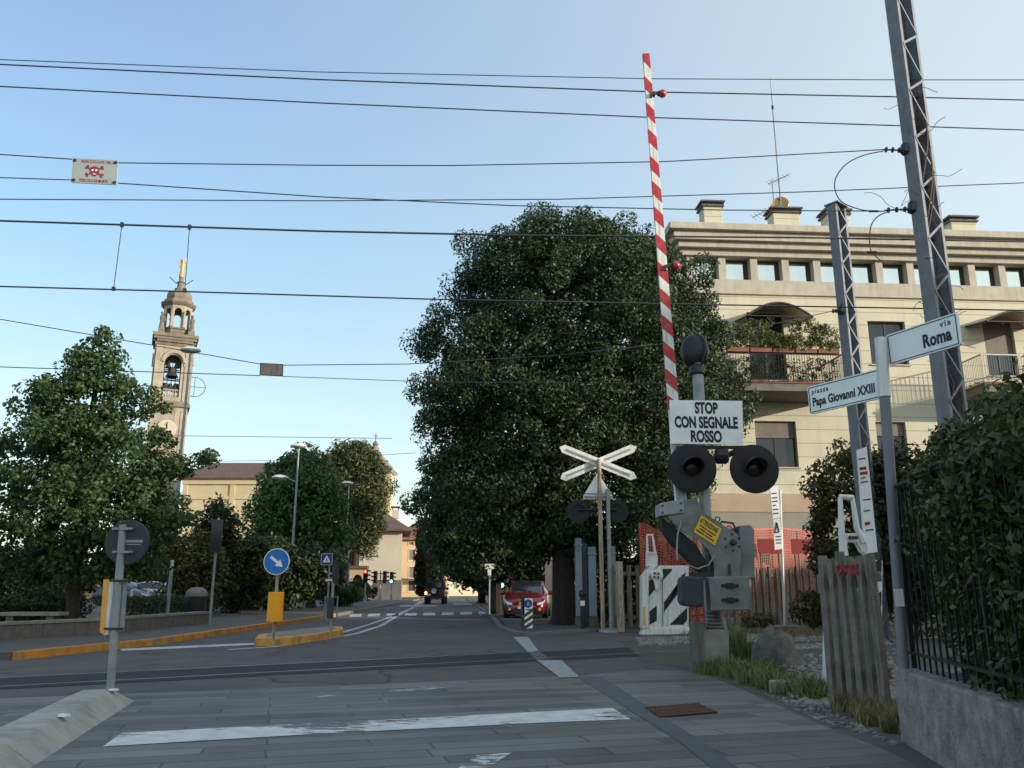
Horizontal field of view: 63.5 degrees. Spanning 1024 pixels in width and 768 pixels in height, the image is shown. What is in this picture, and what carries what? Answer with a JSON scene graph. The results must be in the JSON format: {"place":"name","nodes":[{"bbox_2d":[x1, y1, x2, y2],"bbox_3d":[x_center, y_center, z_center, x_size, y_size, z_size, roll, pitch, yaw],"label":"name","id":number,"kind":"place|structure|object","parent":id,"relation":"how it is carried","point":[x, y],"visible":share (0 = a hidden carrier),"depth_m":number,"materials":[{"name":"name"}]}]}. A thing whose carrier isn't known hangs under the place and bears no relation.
{"place":"outdoors","nodes":[
{"label":"outdoors","id":0,"kind":"place"},
{"bbox_2d":[0,154,71,159],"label":"overhead wire","id":1,"kind":"object","parent":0,"point":[36,156],"visible":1,"depth_m":15.53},
{"bbox_2d":[71,158,117,184],"bbox_3d":[-7.864,-4.007,15.600,0.889,0.560,0.032,0,-14,0],"label":"danger sign","id":2,"kind":"object","parent":1,"relation":"hanging from","point":[94,171],"visible":1,"depth_m":15.60,"materials":[{"name":"metal"}]},
{"bbox_2d":[0,611,208,639],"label":"wall","id":3,"kind":"structure","parent":0,"point":[10,630],"depth_m":19.44,"materials":[{"name":"concrete"}]},
{"bbox_2d":[0,597,423,659],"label":"piazza pavement","id":4,"kind":"structure","parent":0,"point":[218,621],"depth_m":23.19,"materials":[{"name":"stone"}]},
{"bbox_2d":[0,602,60,621],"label":"hedge","id":5,"kind":"object","parent":4,"relation":"on","point":[31,607],"visible":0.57,"depth_m":22.12,"materials":[{"name":"green plant"}]},
{"bbox_2d":[0,612,68,620],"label":"stone bench","id":6,"kind":"object","parent":4,"relation":"on","point":[13,616],"visible":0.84,"depth_m":20.61,"materials":[{"name":"stone"}]},
{"bbox_2d":[5,584,97,619],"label":"shrub","id":7,"kind":"object","parent":4,"relation":"on","point":[48,595],"visible":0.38,"depth_m":24.80,"materials":[{"name":"green plant"}]},
{"bbox_2d":[0,542,109,602],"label":"shrub","id":8,"kind":"object","parent":4,"relation":"on","point":[8,587],"visible":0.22,"depth_m":34.08,"materials":[{"name":"green plant"}]},
{"bbox_2d":[0,324,221,618],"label":"maple tree","id":9,"kind":"object","parent":4,"relation":"on","point":[90,475],"visible":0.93,"depth_m":21.98,"materials":[{"name":"green plant"}]},
{"bbox_2d":[140,258,205,551],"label":"bell tower","id":10,"kind":"structure","parent":4,"relation":"on","point":[181,305],"depth_m":122.23,"materials":[{"name":"stone"}]},
{"bbox_2d":[125,594,220,615],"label":"hedge","id":11,"kind":"object","parent":4,"relation":"on","point":[136,606],"visible":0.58,"depth_m":26.85,"materials":[{"name":"green plant"}]},
{"bbox_2d":[165,346,200,595],"bbox_3d":[-13.738,3.801,34.080,0.878,11.105,0.720,0,-14,0],"label":"street lamp","id":12,"kind":"object","parent":4,"relation":"on","point":[192,349],"visible":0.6,"depth_m":34.82,"materials":[{"name":"grey metal"}]},
{"bbox_2d":[152,526,231,606],"bbox_3d":[-12.744,7.436,33.003,2.939,3.580,2.842,-6,-15,23],"label":"shrub","id":13,"kind":"object","parent":4,"relation":"on","point":[182,550],"visible":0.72,"depth_m":32.44,"materials":[{"name":"green plant"}]},
{"bbox_2d":[185,587,207,611],"bbox_3d":[-10.671,7.422,27.950,0.702,1.100,0.720,0,-14,0],"label":"litter bin","id":14,"kind":"object","parent":4,"relation":"on","point":[196,598],"visible":0.81,"depth_m":27.72,"materials":[{"name":"metal"}]},
{"bbox_2d":[208,518,222,624],"bbox_3d":[-9.056,5.684,25.151,0.340,3.175,0.130,0,-14,0],"label":"sign post","id":15,"kind":"object","parent":4,"relation":"on","point":[216,535],"visible":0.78,"depth_m":25.28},
{"bbox_2d":[185,492,249,611],"bbox_3d":[-12.613,7.179,35.192,2.646,5.123,2.370,-4,-14,16],"label":"shrub","id":16,"kind":"object","parent":4,"relation":"on","point":[215,510],"visible":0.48,"depth_m":35.21,"materials":[{"name":"green plant"}]},
{"bbox_2d":[217,532,279,612],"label":"shrub","id":17,"kind":"object","parent":4,"relation":"on","point":[253,591],"visible":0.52,"depth_m":36.82,"materials":[{"name":"green plant"}]},
{"bbox_2d":[179,436,397,540],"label":"church","id":18,"kind":"structure","parent":4,"relation":"on","point":[234,484],"depth_m":104.82,"materials":[{"name":"paint"}]},
{"bbox_2d":[233,532,348,610],"bbox_3d":[-11.307,9.045,39.728,6.809,3.900,3.385,0,-14,0],"label":"shrub","id":19,"kind":"object","parent":4,"relation":"on","point":[312,568],"visible":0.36,"depth_m":39.31,"materials":[{"name":"green plant"}]},
{"bbox_2d":[239,442,358,607],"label":"lime tree","id":20,"kind":"object","parent":4,"relation":"on","point":[321,507],"visible":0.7,"depth_m":46.34,"materials":[{"name":"green plant"}]},
{"bbox_2d":[317,583,365,606],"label":"shrub","id":21,"kind":"object","parent":4,"relation":"on","point":[349,594],"visible":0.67,"depth_m":49.32,"materials":[{"name":"green plant"}]},
{"bbox_2d":[321,438,399,565],"bbox_3d":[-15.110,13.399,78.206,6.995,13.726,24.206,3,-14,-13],"label":"stone pine","id":22,"kind":"object","parent":4,"relation":"on","point":[365,473],"visible":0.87,"depth_m":68.69,"materials":[{"name":"green plant"}]},
{"bbox_2d":[359,506,411,598],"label":"pale house","id":23,"kind":"structure","parent":4,"relation":"on","point":[389,558],"depth_m":82.76,"materials":[{"name":"paint"}]},
{"bbox_2d":[412,517,427,597],"bbox_3d":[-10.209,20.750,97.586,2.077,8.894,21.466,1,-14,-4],"label":"cypress","id":24,"kind":"object","parent":4,"relation":"on","point":[420,570],"visible":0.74,"depth_m":87.36,"materials":[{"name":"green plant"}]},
{"bbox_2d":[401,523,448,597],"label":"cream house","id":25,"kind":"structure","parent":4,"relation":"on","point":[408,568],"depth_m":101.99,"materials":[{"name":"paint"}]},
{"bbox_2d":[0,670,923,767],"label":"crossing pavement","id":26,"kind":"structure","parent":0,"point":[741,729],"depth_m":7.16,"materials":[{"name":"stone"}]},
{"bbox_2d":[0,688,133,767],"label":"concrete median","id":27,"kind":"object","parent":26,"relation":"on","point":[30,740],"visible":0.92,"depth_m":6.76,"materials":[{"name":"grey concrete"}]},
{"bbox_2d":[100,520,149,692],"bbox_3d":[-4.264,2.394,8.951,0.519,1.837,0.158,-3,-14,10],"label":"road sign","id":28,"kind":"object","parent":27,"relation":"on","point":[127,542],"visible":0.98,"depth_m":9.03,"materials":[{"name":"grey metal"}]},
{"bbox_2d":[104,708,628,745],"bbox_3d":[-1.054,3.048,7.392,4.662,0.001,0.728,5,-15,-18],"label":"stop line","id":29,"kind":"object","parent":26,"relation":"on","point":[150,737],"visible":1,"depth_m":7.33,"materials":[{"name":"white paint"}]},
{"bbox_2d":[578,676,737,767],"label":"edging strip","id":30,"kind":"object","parent":26,"relation":"on","point":[707,754],"visible":1,"depth_m":7.50,"materials":[{"name":"stone"}]},
{"bbox_2d":[645,703,717,717],"bbox_3d":[1.688,3.266,8.305,0.940,0.014,0.597,7,-15,-25],"label":"drain grate","id":31,"kind":"object","parent":26,"relation":"on","point":[659,711],"visible":1,"depth_m":8.26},
{"bbox_2d":[0,596,943,767],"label":"road","id":32,"kind":"structure","parent":0,"point":[420,634],"depth_m":14.72,"materials":[{"name":"asphalt"}]},
{"bbox_2d":[12,614,335,659],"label":"kerb","id":33,"kind":"structure","parent":32,"relation":"on","point":[45,652],"depth_m":17.64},
{"bbox_2d":[254,626,342,646],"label":"traffic island","id":34,"kind":"structure","parent":32,"relation":"on","point":[294,637],"depth_m":18.71,"materials":[{"name":"concrete"}]},
{"bbox_2d":[264,548,289,641],"bbox_3d":[-4.803,4.281,16.841,0.527,1.831,0.313,0,-14,0],"label":"arrow sign","id":35,"kind":"object","parent":34,"relation":"on","point":[276,561],"visible":1,"depth_m":16.83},
{"bbox_2d":[0,647,640,688],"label":"track infill","id":36,"kind":"object","parent":32,"relation":"on","point":[345,665],"visible":1,"depth_m":12.65,"materials":[{"name":"concrete"}]},
{"bbox_2d":[372,580,401,599],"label":"garden wall","id":37,"kind":"structure","parent":32,"relation":"on","point":[396,590],"depth_m":77.64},
{"bbox_2d":[424,581,448,603],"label":"jeep","id":38,"kind":"object","parent":32,"relation":"on","point":[435,589],"visible":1,"depth_m":63.38,"materials":[{"name":"black paint"}]},
{"bbox_2d":[3,637,937,685],"bbox_3d":[9.915,6.240,20.201,70.422,0.077,0.100,8,-16,-31],"label":"rail","id":39,"kind":"object","parent":32,"relation":"on","point":[350,667],"visible":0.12,"depth_m":12.59,"materials":[{"name":"metal"}]},
{"bbox_2d":[0,631,954,677],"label":"rail","id":40,"kind":"object","parent":32,"relation":"on","point":[333,661],"depth_m":13.65,"materials":[{"name":"metal"}]},
{"bbox_2d":[500,580,551,617],"bbox_3d":[0.655,8.860,34.037,2.200,1.562,3.975,-1,-14,5],"label":"parked car","id":41,"kind":"object","parent":32,"relation":"on","point":[540,592],"visible":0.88,"depth_m":32.87,"materials":[{"name":"red paint"}]},
{"bbox_2d":[468,597,595,635],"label":"kerb","id":42,"kind":"structure","parent":32,"relation":"on","point":[497,622],"depth_m":23.05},
{"bbox_2d":[537,660,578,677],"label":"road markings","id":43,"kind":"structure","parent":32,"relation":"on","point":[560,668],"depth_m":12.57,"materials":[{"name":"white paint"}]},
{"bbox_2d":[615,562,624,632],"bbox_3d":[3.034,5.971,23.245,0.200,1.927,0.180,0,-14,0],"label":"concrete post","id":44,"kind":"object","parent":32,"relation":"on","point":[620,598],"visible":1,"depth_m":23.16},
{"bbox_2d":[639,534,689,634],"bbox_3d":[4.066,5.356,22.187,1.331,2.613,0.700,0,-14,0],"label":"barrier cabinet","id":45,"kind":"object","parent":32,"relation":"on","point":[663,611],"visible":0.97,"depth_m":21.93,"materials":[{"name":"white metal"}]},
{"bbox_2d":[757,539,782,619],"bbox_3d":[8.330,6.373,26.573,0.734,2.738,0.092,0,-14,0],"label":"site board","id":46,"kind":"object","parent":32,"relation":"on","point":[765,546],"visible":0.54,"depth_m":26.76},
{"bbox_2d":[765,693,897,744],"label":"gravel","id":47,"kind":"structure","parent":32,"relation":"on","point":[860,728],"depth_m":7.77,"materials":[{"name":"gravel"}]},
{"bbox_2d":[826,688,899,733],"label":"dry grass","id":48,"kind":"structure","parent":32,"relation":"on","point":[875,707],"depth_m":7.59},
{"bbox_2d":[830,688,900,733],"bbox_3d":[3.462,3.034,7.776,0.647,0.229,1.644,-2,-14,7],"label":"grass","id":49,"kind":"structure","parent":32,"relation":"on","point":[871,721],"depth_m":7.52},
{"bbox_2d":[807,313,961,742],"bbox_3d":[3.232,1.230,7.021,0.203,3.414,1.579,9,-16,-32],"label":"street sign","id":50,"kind":"object","parent":32,"relation":"on","point":[943,333],"visible":1,"depth_m":7.14,"materials":[{"name":"white metal"}]},
{"bbox_2d":[894,667,1023,767],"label":"garden wall","id":51,"kind":"structure","parent":32,"relation":"on","point":[946,722],"depth_m":5.46,"materials":[{"name":"concrete"}]},
{"bbox_2d":[894,355,1023,702],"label":"laurel hedge","id":52,"kind":"object","parent":51,"relation":"on","point":[1002,421],"visible":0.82,"depth_m":5.29,"materials":[{"name":"green plant"}]},
{"bbox_2d":[894,434,1023,698],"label":"iron railing","id":53,"kind":"object","parent":51,"relation":"on","point":[913,653],"visible":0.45,"depth_m":5.66,"materials":[{"name":"metal"}]},
{"bbox_2d":[0,0,1023,580],"label":"sky","id":54,"kind":"structure","parent":0,"point":[703,41],"materials":[{"name":"blue"}]},
{"bbox_2d":[283,311,831,365],"bbox_3d":[1.429,-1.115,19.658,13.272,1.898,0.066,2,-14,-7],"label":"overhead wire","id":55,"kind":"object","parent":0,"point":[548,355],"visible":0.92,"depth_m":19.44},
{"bbox_2d":[470,596,923,632],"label":"roadside pavement","id":56,"kind":"structure","parent":0,"point":[513,622],"depth_m":26.04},
{"bbox_2d":[411,486,507,602],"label":"street tree","id":57,"kind":"object","parent":56,"relation":"on","point":[467,582],"visible":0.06,"depth_m":56.08,"materials":[{"name":"green plant"}]},
{"bbox_2d":[397,442,551,613],"bbox_3d":[-1.104,6.703,39.786,7.881,8.418,7.178,-6,-15,22],"label":"street tree","id":58,"kind":"object","parent":56,"relation":"on","point":[473,556],"visible":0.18,"depth_m":38.30,"materials":[{"name":"green plant"}]},
{"bbox_2d":[519,594,532,629],"bbox_3d":[0.387,6.413,23.182,0.393,1.013,0.113,0,-14,0],"label":"delineator","id":59,"kind":"object","parent":56,"relation":"on","point":[526,605],"visible":0.94,"depth_m":23.15,"materials":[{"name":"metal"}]},
{"bbox_2d":[574,538,582,626],"bbox_3d":[2.053,6.093,25.482,0.243,2.640,0.460,0,-14,0],"label":"post","id":60,"kind":"object","parent":56,"relation":"on","point":[578,544],"visible":0.8,"depth_m":25.37,"materials":[{"name":"metal"}]},
{"bbox_2d":[398,201,762,624],"bbox_3d":[2.434,0.711,29.173,13.017,14.977,8.396,0,-14,0],"label":"evergreen tree","id":61,"kind":"object","parent":56,"relation":"on","point":[531,463],"visible":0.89,"depth_m":27.24,"materials":[{"name":"green plant"}]},
{"bbox_2d":[587,547,597,626],"bbox_3d":[2.463,6.222,25.451,0.292,2.373,0.460,0,-14,0],"label":"post","id":62,"kind":"object","parent":56,"relation":"on","point":[592,588],"visible":1,"depth_m":25.27,"materials":[{"name":"metal"}]},
{"bbox_2d":[560,445,635,632],"bbox_3d":[2.556,4.370,23.897,2.293,5.346,0.706,0,-14,0],"label":"crossbuck","id":63,"kind":"object","parent":56,"relation":"on","point":[578,511],"visible":0.97,"depth_m":24.19,"materials":[{"name":"white metal"}]},
{"bbox_2d":[596,545,669,623],"bbox_3d":[4.041,6.780,27.799,3.012,2.744,1.768,0,-14,0],"label":"shrub","id":64,"kind":"object","parent":56,"relation":"on","point":[627,561],"visible":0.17,"depth_m":27.58,"materials":[{"name":"green plant"}]},
{"bbox_2d":[638,522,705,626],"bbox_3d":[4.992,5.787,24.849,3.239,3.090,0.128,10,-17,-35],"label":"safety net","id":65,"kind":"object","parent":56,"relation":"on","point":[640,545],"visible":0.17,"depth_m":24.63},
{"bbox_2d":[612,564,819,628],"bbox_3d":[6.878,6.691,26.050,9.512,1.909,0.142,8,-16,-30],"label":"concrete fence","id":66,"kind":"object","parent":56,"relation":"on","point":[630,617],"visible":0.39,"depth_m":26.67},
{"bbox_2d":[723,525,819,623],"bbox_3d":[8.665,6.346,27.349,5.538,3.202,0.130,9,-17,-33],"label":"safety net","id":67,"kind":"object","parent":56,"relation":"on","point":[788,549],"visible":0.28,"depth_m":27.58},
{"bbox_2d":[770,486,785,624],"bbox_3d":[8.380,5.365,25.827,0.368,4.382,0.125,0,-14,0],"label":"track sign","id":68,"kind":"object","parent":56,"relation":"on","point":[776,501],"visible":0.95,"depth_m":26.00,"materials":[{"name":"white metal"}]},
{"bbox_2d":[621,617,945,674],"bbox_3d":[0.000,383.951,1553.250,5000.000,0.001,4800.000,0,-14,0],"label":"ground","id":69,"kind":"structure","parent":0,"point":[923,626],"depth_m":27.24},
{"bbox_2d":[739,612,778,629],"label":"shrub","id":70,"kind":"object","parent":69,"relation":"on","point":[746,620],"visible":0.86,"depth_m":22.95,"materials":[{"name":"green plant"}]},
{"bbox_2d":[620,628,965,715],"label":"ballast","id":71,"kind":"structure","parent":69,"relation":"on","point":[678,659],"depth_m":14.90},
{"bbox_2d":[642,53,754,672],"bbox_3d":[2.993,-0.893,13.572,1.458,10.711,0.832,0,-14,0],"label":"barrier machine","id":72,"kind":"object","parent":71,"relation":"on","point":[731,552],"visible":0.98,"depth_m":12.64,"materials":[{"name":"metal"}]},
{"bbox_2d":[667,333,778,621],"bbox_3d":[3.357,1.728,13.129,1.771,5.385,0.663,0,-14,0],"label":"crossing signal","id":73,"kind":"object","parent":71,"relation":"on","point":[700,421],"visible":0.99,"depth_m":13.26,"materials":[{"name":"black paint"}]},
{"bbox_2d":[703,619,754,660],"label":"grass","id":74,"kind":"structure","parent":71,"relation":"on","point":[739,646],"depth_m":13.70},
{"bbox_2d":[678,625,822,636],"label":"dry grass","id":75,"kind":"structure","parent":71,"relation":"on","point":[797,631],"depth_m":21.76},
{"bbox_2d":[691,651,827,699],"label":"grass","id":76,"kind":"structure","parent":71,"relation":"on","point":[761,674],"depth_m":10.40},
{"bbox_2d":[635,629,895,645],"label":"gravel","id":77,"kind":"structure","parent":71,"relation":"on","point":[668,641],"depth_m":19.28,"materials":[{"name":"gravel"}]},
{"bbox_2d":[751,625,806,666],"bbox_3d":[4.228,4.284,13.244,0.943,0.837,0.654,0,-14,0],"label":"boulder","id":78,"kind":"object","parent":71,"relation":"on","point":[779,645],"visible":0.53,"depth_m":13.07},
{"bbox_2d":[797,437,906,620],"bbox_3d":[9.661,4.153,23.139,3.101,5.518,2.506,0,-14,0],"label":"shrub","id":79,"kind":"object","parent":71,"relation":"on","point":[823,514],"visible":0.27,"depth_m":23.16,"materials":[{"name":"green plant"}]},
{"bbox_2d":[822,494,882,682],"bbox_3d":[4.315,2.680,10.510,0.754,2.503,0.608,0,-14,0],"label":"barrier cabinet","id":80,"kind":"object","parent":71,"relation":"on","point":[857,538],"visible":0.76,"depth_m":10.45,"materials":[{"name":"white metal"}]},
{"bbox_2d":[818,551,891,708],"bbox_3d":[3.487,2.516,8.434,0.158,1.590,0.830,5,-15,-18],"label":"concrete fence","id":81,"kind":"object","parent":71,"relation":"on","point":[854,647],"visible":0.95,"depth_m":8.38,"materials":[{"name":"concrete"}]},
{"bbox_2d":[824,200,890,639],"bbox_3d":[8.640,0.623,20.881,0.788,11.222,0.400,11,-18,-39],"label":"lattice mast","id":82,"kind":"object","parent":71,"relation":"on","point":[859,434],"visible":0.62,"depth_m":21.32,"materials":[{"name":"metal"}]},
{"bbox_2d":[856,447,878,555],"bbox_3d":[8.081,3.603,18.723,0.370,4.401,0.098,0,-14,0],"label":"notice board","id":83,"kind":"object","parent":82,"relation":"attached to","point":[869,529],"visible":0.82,"depth_m":18.91,"materials":[{"name":"metal"}]},
{"bbox_2d":[845,438,941,638],"bbox_3d":[9.727,3.787,20.630,2.714,4.991,2.457,0,-14,0],"label":"shrub","id":84,"kind":"object","parent":71,"relation":"on","point":[880,506],"visible":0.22,"depth_m":20.38,"materials":[{"name":"green plant"}]},
{"bbox_2d":[883,0,977,654],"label":"lattice mast","id":85,"kind":"object","parent":71,"relation":"on","point":[904,45],"visible":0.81,"depth_m":16.83,"materials":[{"name":"metal"}]},
{"bbox_2d":[118,183,868,211],"bbox_3d":[0.138,-3.627,16.339,15.173,0.254,0.055,1,-14,-5],"label":"overhead wire","id":86,"kind":"object","parent":85,"relation":"attached to","point":[488,204],"visible":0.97,"depth_m":16.25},
{"bbox_2d":[118,149,882,165],"bbox_3d":[0.172,-4.555,16.568,15.338,1.151,0.059,1,-14,-5],"label":"overhead wire","id":87,"kind":"object","parent":85,"relation":"attached to","point":[493,164],"visible":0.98,"depth_m":16.47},
{"bbox_2d":[0,220,1023,241],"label":"overhead wire","id":88,"kind":"object","parent":85,"relation":"attached to","point":[21,221],"visible":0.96,"depth_m":16.08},
{"bbox_2d":[0,286,1023,310],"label":"overhead wire","id":89,"kind":"object","parent":85,"relation":"attached to","point":[488,300],"visible":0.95,"depth_m":15.76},
{"bbox_2d":[0,64,1023,100],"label":"overhead wire","id":90,"kind":"object","parent":85,"relation":"attached to","point":[485,85],"visible":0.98,"depth_m":16.85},
{"bbox_2d":[0,86,1023,130],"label":"overhead wire","id":91,"kind":"object","parent":85,"relation":"attached to","point":[490,110],"visible":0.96,"depth_m":16.75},
{"bbox_2d":[0,182,1023,200],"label":"overhead wire","id":92,"kind":"object","parent":85,"relation":"attached to","point":[494,199],"visible":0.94,"depth_m":16.29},
{"bbox_2d":[0,59,1023,79],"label":"overhead wire","id":93,"kind":"object","parent":85,"relation":"attached to","point":[499,75],"visible":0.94,"depth_m":16.95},
{"bbox_2d":[866,87,987,627],"bbox_3d":[8.125,-0.679,16.263,1.862,11.511,1.805,-4,-14,14],"label":"dry vine","id":94,"kind":"object","parent":85,"relation":"attached to","point":[928,151],"visible":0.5,"depth_m":16.71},
{"bbox_2d":[787,589,822,629],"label":"shrub","id":95,"kind":"object","parent":69,"relation":"on","point":[811,600],"visible":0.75,"depth_m":24.82,"materials":[{"name":"green plant"}]},
{"bbox_2d":[631,199,1023,616],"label":"apartment house","id":96,"kind":"structure","parent":69,"relation":"on","point":[791,433],"depth_m":38.37,"materials":[{"name":"paint"}]},
{"bbox_2d":[725,260,747,279],"bbox_3d":[10.520,-5.275,39.038,1.157,1.156,0.085,1,-14,-4],"label":"attic window","id":97,"kind":"structure","parent":96,"relation":"in","point":[735,270],"depth_m":39.03,"materials":[{"name":"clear glass"}]},
{"bbox_2d":[724,321,751,351],"bbox_3d":[9.667,-2.012,35.616,1.326,1.383,0.673,0,-14,0],"label":"flower box","id":98,"kind":"object","parent":96,"relation":"on","point":[735,347],"visible":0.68,"depth_m":35.52,"materials":[{"name":"ceramic"}]},
{"bbox_2d":[745,316,774,352],"bbox_3d":[10.682,-2.129,35.702,1.375,1.615,0.752,0,-14,0],"label":"flower box","id":99,"kind":"object","parent":96,"relation":"on","point":[762,346],"visible":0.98,"depth_m":35.59,"materials":[{"name":"ceramic"}]},
{"bbox_2d":[747,313,787,380],"bbox_3d":[11.637,-1.669,37.904,1.837,3.307,0.491,0,-14,0],"label":"balcony door","id":100,"kind":"structure","parent":96,"relation":"in","point":[776,327],"depth_m":37.97,"materials":[{"name":"black glass"}]},
{"bbox_2d":[757,261,778,280],"bbox_3d":[12.033,-5.250,39.139,1.157,1.156,0.085,1,-14,-4],"label":"attic window","id":101,"kind":"structure","parent":96,"relation":"in","point":[767,270],"depth_m":39.13,"materials":[{"name":"clear glass"}]},
{"bbox_2d":[755,422,800,468],"bbox_3d":[11.735,2.717,36.830,2.011,2.131,0.503,0,-14,0],"label":"window","id":102,"kind":"structure","parent":96,"relation":"in","point":[777,437],"depth_m":36.98,"materials":[{"name":"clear glass"}]},
{"bbox_2d":[767,332,797,352],"bbox_3d":[11.641,-1.770,35.702,1.338,0.960,0.760,0,-14,0],"label":"flower box","id":103,"kind":"object","parent":96,"relation":"on","point":[779,346],"visible":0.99,"depth_m":35.55,"materials":[{"name":"ceramic"}]},
{"bbox_2d":[726,355,839,381],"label":"balcony plants","id":104,"kind":"object","parent":96,"relation":"on","point":[794,369],"visible":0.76,"depth_m":35.72,"materials":[{"name":"green plant"}]},
{"bbox_2d":[787,318,818,353],"bbox_3d":[12.634,-2.115,35.830,1.392,1.691,0.738,0,-14,0],"label":"flower box","id":105,"kind":"object","parent":96,"relation":"on","point":[809,343],"visible":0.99,"depth_m":35.78,"materials":[{"name":"ceramic"}]},
{"bbox_2d":[812,323,839,353],"bbox_3d":[13.631,-1.964,35.906,1.236,1.393,0.774,0,-14,0],"label":"flower box","id":106,"kind":"object","parent":96,"relation":"on","point":[822,330],"visible":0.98,"depth_m":35.76,"materials":[{"name":"ceramic"}]},
{"bbox_2d":[867,322,911,365],"bbox_3d":[17.380,-1.848,38.358,1.928,2.153,0.497,0,-14,0],"label":"window","id":107,"kind":"structure","parent":96,"relation":"in","point":[875,329],"depth_m":38.62,"materials":[{"name":"grey glass"}]},
{"bbox_2d":[875,422,906,466],"bbox_3d":[17.051,2.762,37.198,1.536,2.121,0.470,0,-14,0],"label":"window","id":108,"kind":"structure","parent":96,"relation":"in","point":[898,431],"depth_m":37.40,"materials":[{"name":"grey glass"}]},
{"bbox_2d":[982,322,1016,376],"bbox_3d":[22.767,-1.626,38.687,1.609,2.757,0.475,0,-14,0],"label":"balcony door","id":109,"kind":"structure","parent":96,"relation":"in","point":[997,335],"depth_m":38.78,"materials":[{"name":"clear glass"}]},
{"bbox_2d":[896,425,937,592],"bbox_3d":[10.965,3.422,19.707,3.718,5.328,2.489,0,-14,0],"label":"shrub","id":110,"kind":"object","parent":69,"relation":"on","point":[916,459],"visible":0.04,"depth_m":19.87,"materials":[{"name":"green plant"}]},
{"bbox_2d":[741,648,910,707],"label":"gravel","id":111,"kind":"structure","parent":0,"point":[818,702],"depth_m":11.85,"materials":[{"name":"gravel"}]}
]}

